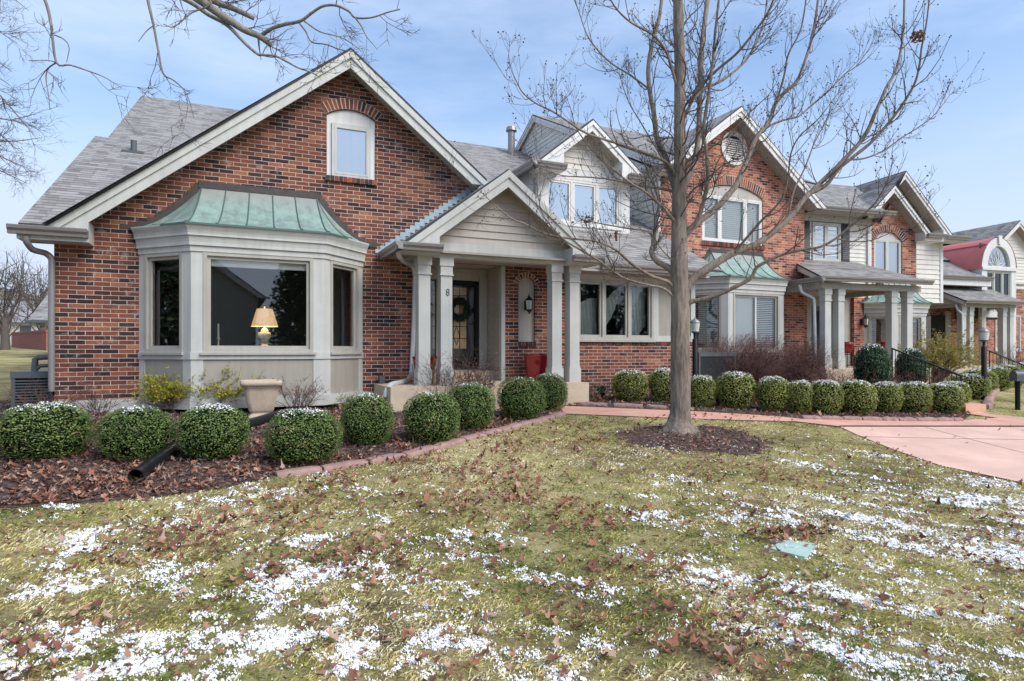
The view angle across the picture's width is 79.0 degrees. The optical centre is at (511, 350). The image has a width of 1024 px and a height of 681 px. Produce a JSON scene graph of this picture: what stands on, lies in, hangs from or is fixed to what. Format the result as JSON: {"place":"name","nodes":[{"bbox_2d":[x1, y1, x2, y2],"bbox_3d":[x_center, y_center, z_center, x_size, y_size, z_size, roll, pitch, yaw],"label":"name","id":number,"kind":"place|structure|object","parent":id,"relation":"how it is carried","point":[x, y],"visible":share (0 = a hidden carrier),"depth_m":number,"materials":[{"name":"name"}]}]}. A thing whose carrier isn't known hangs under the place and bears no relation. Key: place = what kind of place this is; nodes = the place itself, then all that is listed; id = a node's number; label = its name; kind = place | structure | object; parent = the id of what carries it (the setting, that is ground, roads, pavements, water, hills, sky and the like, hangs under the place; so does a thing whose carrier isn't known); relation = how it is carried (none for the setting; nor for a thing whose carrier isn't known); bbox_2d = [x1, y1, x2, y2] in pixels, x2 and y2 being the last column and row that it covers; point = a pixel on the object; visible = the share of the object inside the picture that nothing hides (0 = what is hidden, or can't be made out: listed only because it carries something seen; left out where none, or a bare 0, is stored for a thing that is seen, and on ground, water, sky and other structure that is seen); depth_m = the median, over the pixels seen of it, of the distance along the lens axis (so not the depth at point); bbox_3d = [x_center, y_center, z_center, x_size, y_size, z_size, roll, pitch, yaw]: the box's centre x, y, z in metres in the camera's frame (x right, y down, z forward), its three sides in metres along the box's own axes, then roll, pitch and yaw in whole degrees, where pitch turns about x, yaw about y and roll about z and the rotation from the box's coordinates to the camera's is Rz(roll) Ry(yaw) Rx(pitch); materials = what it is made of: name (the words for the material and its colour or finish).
{"place":"outdoors","nodes":[
{"label":"outdoors","id":0,"kind":"place"},
{"bbox_2d":[1,0,418,160],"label":"bare tree","id":1,"kind":"object","parent":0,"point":[224,19],"visible":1,"depth_m":6.36,"materials":[{"name":"grey plant"}]},
{"bbox_2d":[0,344,1023,680],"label":"lawn","id":2,"kind":"structure","parent":0,"point":[20,360],"depth_m":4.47,"materials":[{"name":"green plant"}]},
{"bbox_2d":[0,251,47,349],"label":"bare tree","id":3,"kind":"object","parent":2,"relation":"on","point":[5,321],"visible":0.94,"depth_m":40.10,"materials":[{"name":"brown plant"}]},
{"bbox_2d":[0,301,47,343],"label":"house","id":4,"kind":"structure","parent":2,"relation":"on","point":[23,326],"depth_m":63.11,"materials":[{"name":"grey"}]},
{"bbox_2d":[8,247,47,330],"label":"bare tree","id":5,"kind":"object","parent":2,"relation":"on","point":[43,326],"visible":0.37,"depth_m":57.24,"materials":[{"name":"brown plant"}]},
{"bbox_2d":[11,330,47,350],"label":"garden wall","id":6,"kind":"structure","parent":2,"relation":"on","point":[37,339],"depth_m":42.33,"materials":[{"name":"red brick"}]},
{"bbox_2d":[0,0,70,198],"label":"bare tree","id":7,"kind":"object","parent":2,"relation":"on","point":[5,141],"visible":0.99,"depth_m":13.17,"materials":[{"name":"grey plant"}]},
{"bbox_2d":[25,294,47,322],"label":"neighbour house","id":8,"kind":"structure","parent":2,"relation":"on","point":[39,314],"depth_m":30.05,"materials":[{"name":"grey"}]},
{"bbox_2d":[0,401,548,507],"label":"mulch bed","id":9,"kind":"object","parent":2,"relation":"on","point":[10,484],"visible":0.03,"depth_m":6.40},
{"bbox_2d":[10,370,53,411],"bbox_3d":[-7.579,0.658,9.944,0.544,0.664,0.770,0,0,-24],"label":"air conditioner","id":10,"kind":"object","parent":9,"relation":"on","point":[20,380],"visible":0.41,"depth_m":9.60,"materials":[{"name":"black metal"}]},
{"bbox_2d":[31,354,47,370],"bbox_3d":[-7.405,0.255,9.809,0.368,0.390,0.180,0,0,-24],"label":"pipe","id":11,"kind":"object","parent":10,"relation":"on","point":[35,366],"visible":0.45,"depth_m":9.77,"materials":[{"name":"grey metal"}]},
{"bbox_2d":[0,401,95,459],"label":"boxwood bush","id":12,"kind":"object","parent":9,"relation":"on","point":[43,431],"visible":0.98,"depth_m":6.50,"materials":[{"name":"green plant"}]},
{"bbox_2d":[1,374,95,408],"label":"twiggy shrub","id":13,"kind":"object","parent":9,"relation":"on","point":[47,397],"visible":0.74,"depth_m":9.28,"materials":[{"name":"brown plant"}]},
{"bbox_2d":[58,382,136,414],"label":"twiggy shrub","id":14,"kind":"object","parent":9,"relation":"on","point":[97,402],"visible":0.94,"depth_m":9.50,"materials":[{"name":"brown plant"}]},
{"bbox_2d":[93,405,176,460],"bbox_3d":[-4.141,0.891,6.827,0.792,0.584,0.784,0,0,3],"label":"boxwood bush","id":15,"kind":"object","parent":9,"relation":"on","point":[137,432],"visible":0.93,"depth_m":6.60,"materials":[{"name":"green plant"}]},
{"bbox_2d":[123,366,211,415],"bbox_3d":[-5.324,0.690,9.715,1.283,0.936,1.502,0,0,-24],"label":"nandina shrub","id":16,"kind":"object","parent":9,"relation":"on","point":[156,389],"visible":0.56,"depth_m":9.45,"materials":[{"name":"green plant"}]},
{"bbox_2d":[128,409,285,481],"bbox_3d":[-3.714,1.077,7.642,0.500,0.374,3.486,0,0,2],"label":"drain pipe","id":17,"kind":"object","parent":9,"relation":"on","point":[164,454],"visible":0.46,"depth_m":6.53,"materials":[{"name":"black plastic"}]},
{"bbox_2d":[171,402,250,459],"bbox_3d":[-3.352,0.895,6.953,0.824,0.619,0.831,0,0,30],"label":"boxwood bush","id":18,"kind":"object","parent":9,"relation":"on","point":[206,430],"visible":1,"depth_m":6.72,"materials":[{"name":"green plant"}]},
{"bbox_2d":[159,365,265,407],"bbox_3d":[-4.739,0.552,9.802,1.666,1.185,1.253,0,0,0],"label":"nandina shrub","id":19,"kind":"object","parent":9,"relation":"on","point":[226,393],"visible":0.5,"depth_m":9.57,"materials":[{"name":"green plant"}]},
{"bbox_2d":[240,379,281,418],"bbox_3d":[-3.794,0.738,9.389,0.596,0.575,0.596,0,0,-24],"label":"garden urn","id":20,"kind":"object","parent":9,"relation":"on","point":[260,396],"visible":0.86,"depth_m":9.19,"materials":[{"name":"stone"}]},
{"bbox_2d":[0,404,561,505],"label":"fallen leaves","id":21,"kind":"object","parent":9,"relation":"on","point":[47,493],"visible":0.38,"depth_m":6.18,"materials":[{"name":"brown plant"}]},
{"bbox_2d":[274,466,321,477],"bbox_3d":[-2.220,1.265,6.454,0.456,0.092,0.197,0,0,-37],"label":"edging stone","id":22,"kind":"object","parent":9,"relation":"on","point":[300,471],"visible":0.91,"depth_m":6.39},
{"bbox_2d":[272,376,328,411],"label":"twiggy shrub","id":23,"kind":"object","parent":9,"relation":"on","point":[298,395],"visible":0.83,"depth_m":9.77,"materials":[{"name":"brown plant"}]},
{"bbox_2d":[262,407,343,464],"bbox_3d":[-2.313,0.939,6.906,0.859,0.615,0.865,0,0,-33],"label":"boxwood bush","id":24,"kind":"object","parent":9,"relation":"on","point":[309,435],"visible":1,"depth_m":6.66,"materials":[{"name":"green plant"}]},
{"bbox_2d":[320,459,367,471],"bbox_3d":[-1.828,1.256,6.761,0.517,0.098,0.196,0,0,-39],"label":"edging stone","id":25,"kind":"object","parent":9,"relation":"on","point":[343,464],"visible":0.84,"depth_m":6.70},
{"bbox_2d":[339,392,395,446],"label":"boxwood bush","id":26,"kind":"object","parent":9,"relation":"on","point":[366,419],"visible":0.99,"depth_m":7.61,"materials":[{"name":"green plant"}]},
{"bbox_2d":[365,453,405,463],"bbox_3d":[-1.458,1.242,7.113,0.193,0.094,0.484,0,0,43],"label":"edging stone","id":27,"kind":"object","parent":9,"relation":"on","point":[379,459],"visible":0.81,"depth_m":7.05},
{"bbox_2d":[401,445,438,456],"bbox_3d":[-1.116,1.222,7.499,0.195,0.105,0.526,0,0,35],"label":"edging stone","id":28,"kind":"object","parent":9,"relation":"on","point":[417,452],"visible":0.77,"depth_m":7.43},
{"bbox_2d":[402,390,460,443],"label":"boxwood bush","id":29,"kind":"object","parent":9,"relation":"on","point":[431,417],"visible":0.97,"depth_m":7.86,"materials":[{"name":"green plant"}]},
{"bbox_2d":[400,350,468,396],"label":"twiggy shrub","id":30,"kind":"object","parent":9,"relation":"on","point":[441,377],"visible":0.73,"depth_m":10.66,"materials":[{"name":"brown plant"}]},
{"bbox_2d":[434,438,465,448],"bbox_3d":[-0.811,1.198,7.947,0.194,0.105,0.531,0,0,34],"label":"edging stone","id":31,"kind":"object","parent":9,"relation":"on","point":[452,442],"visible":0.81,"depth_m":7.90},
{"bbox_2d":[447,382,495,429],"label":"boxwood bush","id":32,"kind":"object","parent":9,"relation":"on","point":[476,407],"visible":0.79,"depth_m":8.82,"materials":[{"name":"green plant"}]},
{"bbox_2d":[441,334,505,396],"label":"twiggy shrub","id":33,"kind":"object","parent":9,"relation":"on","point":[477,376],"visible":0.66,"depth_m":10.58,"materials":[{"name":"brown plant"}]},
{"bbox_2d":[498,422,524,431],"bbox_3d":[-0.026,1.134,9.132,0.185,0.107,0.573,0,0,32],"label":"edging stone","id":34,"kind":"object","parent":9,"relation":"on","point":[515,425],"visible":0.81,"depth_m":9.10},
{"bbox_2d":[496,376,546,419],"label":"boxwood bush","id":35,"kind":"object","parent":9,"relation":"on","point":[521,397],"visible":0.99,"depth_m":9.71,"materials":[{"name":"green plant"}]},
{"bbox_2d":[532,372,567,410],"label":"boxwood bush","id":36,"kind":"object","parent":9,"relation":"on","point":[556,395],"visible":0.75,"depth_m":10.69,"materials":[{"name":"green plant"}]},
{"bbox_2d":[6,47,722,413],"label":"brick townhouse","id":37,"kind":"structure","parent":2,"relation":"on","point":[344,237],"depth_m":11.24,"materials":[{"name":"red brick"}]},
{"bbox_2d":[120,181,376,409],"bbox_3d":[-4.690,-0.945,11.408,4.735,3.710,3.543,0,0,-24],"label":"bay window","id":38,"kind":"structure","parent":37,"relation":"in","point":[222,253],"depth_m":10.26,"materials":[{"name":"grey paint"}]},
{"bbox_2d":[332,122,370,178],"bbox_3d":[-2.926,-3.618,11.310,0.695,0.965,0.065,0,0,-24],"label":"window","id":39,"kind":"structure","parent":37,"relation":"in","point":[335,126],"depth_m":11.28,"materials":[{"name":"grey paint"}]},
{"bbox_2d":[433,280,478,369],"bbox_3d":[-1.180,-0.530,12.972,0.971,1.860,0.160,0,0,-24],"label":"door","id":40,"kind":"structure","parent":37,"relation":"in","point":[463,332],"depth_m":13.07,"materials":[{"name":"black metal"}]},
{"bbox_2d":[452,295,472,322],"bbox_3d":[-1.091,-0.855,12.884,0.611,0.587,0.205,0,0,-24],"label":"wreath","id":41,"kind":"object","parent":40,"relation":"attached to","point":[463,316],"visible":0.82,"depth_m":12.87,"materials":[{"name":"green plant"}]},
{"bbox_2d":[524,354,546,379],"bbox_3d":[0.487,0.345,12.438,0.510,0.530,0.510,0,0,-24],"label":"planter pot","id":42,"kind":"object","parent":37,"relation":"on","point":[536,365],"visible":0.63,"depth_m":12.25,"materials":[{"name":"red ceramic"}]},
{"bbox_2d":[545,176,622,230],"bbox_3d":[1.713,-3.538,15.073,2.180,1.125,0.215,0,0,-24],"label":"window","id":43,"kind":"structure","parent":37,"relation":"in","point":[580,192],"depth_m":15.13,"materials":[{"name":"glass"}]},
{"bbox_2d":[579,278,655,341],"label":"window","id":44,"kind":"structure","parent":37,"relation":"in","point":[607,312],"depth_m":13.84,"materials":[{"name":"glass"}]},
{"bbox_2d":[0,412,1023,680],"bbox_3d":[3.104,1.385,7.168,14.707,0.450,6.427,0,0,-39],"label":"snow","id":45,"kind":"structure","parent":2,"relation":"on","point":[152,662],"depth_m":3.78,"materials":[{"name":"white snow"}]},
{"bbox_2d":[0,408,1023,680],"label":"fallen leaves","id":46,"kind":"object","parent":2,"relation":"on","point":[352,674],"visible":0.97,"depth_m":4.37,"materials":[{"name":"plant"}]},
{"bbox_2d":[496,406,833,425],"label":"walkway","id":47,"kind":"structure","parent":2,"relation":"on","point":[611,411],"depth_m":10.78,"materials":[{"name":"pink concrete"}]},
{"bbox_2d":[515,106,825,377],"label":"brick townhouse","id":48,"kind":"structure","parent":2,"relation":"on","point":[765,300],"depth_m":17.34,"materials":[{"name":"red brick"}]},
{"bbox_2d":[702,193,761,244],"bbox_3d":[6.047,-3.640,17.654,2.670,1.770,0.630,0,0,-24],"label":"window","id":49,"kind":"structure","parent":48,"relation":"in","point":[728,231],"depth_m":17.50,"materials":[{"name":"glass"}]},
{"bbox_2d":[695,248,789,377],"bbox_3d":[5.908,-0.945,18.133,4.740,3.710,3.543,0,0,-24],"label":"bay window","id":50,"kind":"structure","parent":48,"relation":"in","point":[740,310],"depth_m":16.70,"materials":[{"name":"grey paint"}]},
{"bbox_2d":[612,425,774,454],"bbox_3d":[2.601,1.255,8.825,2.311,0.173,1.918,0,0,-24],"label":"mulch ring","id":51,"kind":"object","parent":2,"relation":"on","point":[686,443],"visible":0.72,"depth_m":8.71,"materials":[{"name":"brown wood"}]},
{"bbox_2d":[430,0,984,434],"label":"bare tree","id":52,"kind":"object","parent":51,"relation":"on","point":[681,283],"visible":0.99,"depth_m":9.26,"materials":[{"name":"grey plant"}]},
{"bbox_2d":[690,317,699,378],"bbox_3d":[3.833,0.187,13.000,0.230,1.762,0.199,0,0,-24],"label":"lamp post","id":53,"kind":"object","parent":2,"relation":"on","point":[695,324],"visible":0.89,"depth_m":12.95,"materials":[{"name":"black metal"}]},
{"bbox_2d":[564,391,970,419],"bbox_3d":[8.879,1.110,18.454,7.383,0.313,20.622,0,0,35],"label":"mulch bed","id":54,"kind":"object","parent":2,"relation":"on","point":[717,410],"visible":0.04,"depth_m":11.54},
{"bbox_2d":[0,389,970,504],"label":"mulch chips","id":55,"kind":"object","parent":54,"relation":"on","point":[277,462],"visible":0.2,"depth_m":7.24,"materials":[{"name":"brown wood"}]},
{"bbox_2d":[581,374,640,401],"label":"shrub","id":56,"kind":"object","parent":54,"relation":"on","point":[593,391],"visible":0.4,"depth_m":12.14,"materials":[{"name":"brown plant"}]},
{"bbox_2d":[611,369,649,400],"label":"boxwood bush","id":57,"kind":"object","parent":54,"relation":"on","point":[635,380],"visible":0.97,"depth_m":12.28,"materials":[{"name":"green plant"}]},
{"bbox_2d":[648,367,669,401],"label":"boxwood bush","id":58,"kind":"object","parent":54,"relation":"on","point":[659,383],"visible":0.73,"depth_m":12.26,"materials":[{"name":"green plant"}]},
{"bbox_2d":[691,375,716,406],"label":"boxwood bush","id":59,"kind":"object","parent":54,"relation":"on","point":[703,391],"visible":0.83,"depth_m":11.72,"materials":[{"name":"green plant"}]},
{"bbox_2d":[698,352,736,385],"bbox_3d":[4.859,0.518,15.466,1.184,0.943,0.770,0,0,-24],"label":"air conditioner","id":60,"kind":"object","parent":54,"relation":"on","point":[705,362],"visible":0.21,"depth_m":15.11,"materials":[{"name":"black metal"}]},
{"bbox_2d":[716,371,757,408],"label":"boxwood bush","id":61,"kind":"object","parent":54,"relation":"on","point":[734,390],"visible":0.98,"depth_m":11.62,"materials":[{"name":"green plant"}]},
{"bbox_2d":[698,322,813,385],"bbox_3d":[5.960,0.245,15.938,3.400,2.361,3.354,0,0,33],"label":"twiggy shrub","id":62,"kind":"object","parent":54,"relation":"on","point":[753,358],"visible":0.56,"depth_m":15.46,"materials":[{"name":"brown plant"}]},
{"bbox_2d":[574,385,969,417],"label":"fallen leaves","id":63,"kind":"object","parent":54,"relation":"on","point":[851,411],"visible":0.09,"depth_m":11.48,"materials":[{"name":"brown plant"}]},
{"bbox_2d":[754,376,790,411],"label":"boxwood bush","id":64,"kind":"object","parent":54,"relation":"on","point":[773,392],"visible":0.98,"depth_m":11.43,"materials":[{"name":"green plant"}]},
{"bbox_2d":[787,380,814,413],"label":"boxwood bush","id":65,"kind":"object","parent":54,"relation":"on","point":[800,398],"visible":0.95,"depth_m":11.28,"materials":[{"name":"green plant"}]},
{"bbox_2d":[761,334,853,385],"bbox_3d":[7.808,0.253,16.947,2.900,1.900,2.629,0,0,-24],"label":"twiggy shrub","id":66,"kind":"object","parent":54,"relation":"on","point":[800,362],"visible":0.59,"depth_m":16.57,"materials":[{"name":"brown plant"}]},
{"bbox_2d":[809,379,844,413],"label":"boxwood bush","id":67,"kind":"object","parent":54,"relation":"on","point":[827,397],"visible":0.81,"depth_m":11.23,"materials":[{"name":"green plant"}]},
{"bbox_2d":[782,348,922,386],"bbox_3d":[8.371,0.641,15.508,3.030,1.389,3.302,0,0,22],"label":"shrub","id":68,"kind":"object","parent":54,"relation":"on","point":[825,372],"visible":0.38,"depth_m":15.22,"materials":[{"name":"brown plant"}]},
{"bbox_2d":[840,379,879,414],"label":"boxwood bush","id":69,"kind":"object","parent":54,"relation":"on","point":[859,398],"visible":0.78,"depth_m":11.28,"materials":[{"name":"green plant"}]},
{"bbox_2d":[853,343,893,383],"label":"holly bush","id":70,"kind":"object","parent":54,"relation":"on","point":[869,359],"visible":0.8,"depth_m":15.10,"materials":[{"name":"green plant"}]},
{"bbox_2d":[870,381,904,412],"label":"boxwood bush","id":71,"kind":"object","parent":54,"relation":"on","point":[889,394],"visible":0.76,"depth_m":11.68,"materials":[{"name":"green plant"}]},
{"bbox_2d":[849,362,948,386],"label":"shrub","id":72,"kind":"object","parent":54,"relation":"on","point":[892,377],"visible":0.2,"depth_m":15.75,"materials":[{"name":"brown plant"}]},
{"bbox_2d":[894,348,928,384],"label":"holly bush","id":73,"kind":"object","parent":54,"relation":"on","point":[915,353],"visible":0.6,"depth_m":15.92,"materials":[{"name":"green plant"}]},
{"bbox_2d":[897,380,932,412],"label":"boxwood bush","id":74,"kind":"object","parent":54,"relation":"on","point":[917,398],"visible":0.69,"depth_m":11.73,"materials":[{"name":"green plant"}]},
{"bbox_2d":[926,383,966,412],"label":"boxwood bush","id":75,"kind":"object","parent":54,"relation":"on","point":[949,397],"visible":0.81,"depth_m":11.86,"materials":[{"name":"green plant"}]},
{"bbox_2d":[897,316,1011,382],"bbox_3d":[13.119,0.302,19.150,4.386,2.606,3.084,0,0,-37],"label":"weeping maple","id":76,"kind":"object","parent":54,"relation":"on","point":[943,355],"visible":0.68,"depth_m":18.80,"materials":[{"name":"yellow"}]},
{"bbox_2d":[936,380,972,402],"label":"boxwood bush","id":77,"kind":"object","parent":54,"relation":"on","point":[965,388],"visible":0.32,"depth_m":12.55,"materials":[{"name":"green plant"}]},
{"bbox_2d":[739,517,838,542],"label":"fallen leaves","id":78,"kind":"object","parent":2,"relation":"on","point":[789,528],"visible":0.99,"depth_m":5.07,"materials":[{"name":"brown plant"}]},
{"bbox_2d":[771,540,816,558],"bbox_3d":[2.165,1.530,4.769,0.258,0.054,0.392,0,0,39],"label":"utility box lid","id":79,"kind":"object","parent":2,"relation":"on","point":[801,552],"visible":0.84,"depth_m":4.72,"materials":[{"name":"green plastic"}]},
{"bbox_2d":[785,171,971,383],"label":"brick townhouse","id":80,"kind":"structure","parent":2,"relation":"on","point":[881,289],"depth_m":19.80,"materials":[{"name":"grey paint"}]},
{"bbox_2d":[812,306,832,362],"bbox_3d":[9.894,-0.460,19.766,0.900,1.880,0.089,0,0,-17],"label":"door","id":81,"kind":"structure","parent":80,"relation":"in","point":[817,307],"depth_m":19.66,"materials":[{"name":"grey wood"}]},
{"bbox_2d":[812,222,840,261],"bbox_3d":[9.919,-3.387,19.583,1.160,1.265,0.133,0,0,-17],"label":"window","id":82,"kind":"structure","parent":80,"relation":"in","point":[834,226],"depth_m":19.63,"materials":[{"name":"grey paint"}]},
{"bbox_2d":[844,342,853,367],"bbox_3d":[9.859,0.125,18.286,0.370,0.750,0.370,0,0,-24],"label":"planter pot","id":83,"kind":"object","parent":80,"relation":"on","point":[848,347],"visible":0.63,"depth_m":18.15,"materials":[{"name":"red ceramic"}]},
{"bbox_2d":[874,239,900,283],"bbox_3d":[12.284,-2.895,20.365,1.160,1.490,0.100,0,0,-17],"label":"window","id":84,"kind":"structure","parent":80,"relation":"in","point":[887,252],"depth_m":20.35,"materials":[{"name":"glass"}]},
{"bbox_2d":[858,283,931,358],"bbox_3d":[12.262,-0.525,21.247,3.702,3.710,3.364,0,0,-17],"label":"bay window","id":85,"kind":"structure","parent":80,"relation":"in","point":[874,306],"depth_m":19.90,"materials":[{"name":"grey paint"}]},
{"bbox_2d":[795,412,1023,425],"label":"walkway","id":86,"kind":"structure","parent":2,"relation":"on","point":[1004,420],"depth_m":10.78,"materials":[{"name":"pink concrete"}]},
{"bbox_2d":[891,348,961,384],"bbox_3d":[9.675,0.662,14.600,0.044,1.464,2.849,0,0,5],"label":"stair railing","id":87,"kind":"object","parent":2,"relation":"on","point":[933,365],"visible":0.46,"depth_m":14.81,"materials":[{"name":"black metal"}]},
{"bbox_2d":[947,373,992,398],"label":"boxwood bush","id":88,"kind":"object","parent":2,"relation":"on","point":[978,385],"visible":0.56,"depth_m":14.17,"materials":[{"name":"green plant"}]},
{"bbox_2d":[957,402,985,412],"bbox_3d":[9.147,1.194,12.479,0.511,0.265,0.826,0,0,7],"label":"garden step","id":89,"kind":"object","parent":2,"relation":"on","point":[970,407],"visible":0.3,"depth_m":12.21,"materials":[{"name":"pink concrete"}]},
{"bbox_2d":[927,220,1023,375],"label":"brick townhouse","id":90,"kind":"structure","parent":2,"relation":"on","point":[983,272],"depth_m":26.45,"materials":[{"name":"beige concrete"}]},
{"bbox_2d":[931,316,944,356],"bbox_3d":[18.342,-0.450,26.833,0.900,2.100,0.090,0,0,-17],"label":"door","id":91,"kind":"structure","parent":90,"relation":"in","point":[937,322],"depth_m":26.79,"materials":[{"name":"black"}]},
{"bbox_2d":[955,271,1010,319],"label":"window","id":92,"kind":"structure","parent":90,"relation":"in","point":[1001,283],"depth_m":26.59,"materials":[{"name":"grey paint"}]},
{"bbox_2d":[994,315,1021,350],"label":"window","id":93,"kind":"structure","parent":90,"relation":"in","point":[996,349],"depth_m":28.31,"materials":[{"name":"grey paint"}]},
{"bbox_2d":[961,368,999,390],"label":"boxwood bush","id":94,"kind":"object","parent":2,"relation":"on","point":[993,378],"visible":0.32,"depth_m":15.29,"materials":[{"name":"green plant"}]},
{"bbox_2d":[978,327,989,399],"bbox_3d":[10.796,0.323,14.200,0.230,1.719,0.199,0,0,-24],"label":"lamp post","id":95,"kind":"object","parent":2,"relation":"on","point":[984,333],"visible":0.94,"depth_m":14.15,"materials":[{"name":"black metal"}]},
{"bbox_2d":[987,366,1013,390],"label":"boxwood bush","id":96,"kind":"object","parent":2,"relation":"on","point":[1004,381],"visible":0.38,"depth_m":16.06,"materials":[{"name":"green plant"}]},
{"bbox_2d":[997,340,1023,363],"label":"twiggy shrub","id":97,"kind":"object","parent":2,"relation":"on","point":[1019,353],"visible":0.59,"depth_m":24.53,"materials":[{"name":"brown plant"}]},
{"bbox_2d":[1009,370,1023,409],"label":"mailbox","id":98,"kind":"object","parent":2,"relation":"on","point":[1017,376],"visible":0.84,"depth_m":12.73,"materials":[{"name":"black metal"}]},
{"bbox_2d":[0,0,1023,296],"label":"sky","id":99,"kind":"structure","parent":0,"point":[975,149],"materials":[{"name":"blue"}]},
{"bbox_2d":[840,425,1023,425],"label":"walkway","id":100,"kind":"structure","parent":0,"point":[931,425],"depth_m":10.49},
{"bbox_2d":[842,427,1023,482],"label":"driveway","id":101,"kind":"structure","parent":0,"point":[975,454],"depth_m":8.97,"materials":[{"name":"pink concrete"}]},
{"bbox_3d":[-4.271,0.263,10.442,2.250,0.635,0.650,0,0,-24],"label":"window seat","id":102,"kind":"object","parent":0,"visible":0},
{"bbox_2d":[251,306,277,345],"bbox_3d":[-4.149,-0.396,10.414,0.424,0.680,0.424,0,0,-24],"label":"table lamp","id":103,"kind":"object","parent":102,"relation":"on","point":[264,317],"visible":0.93,"depth_m":10.31,"materials":[{"name":"paint"}]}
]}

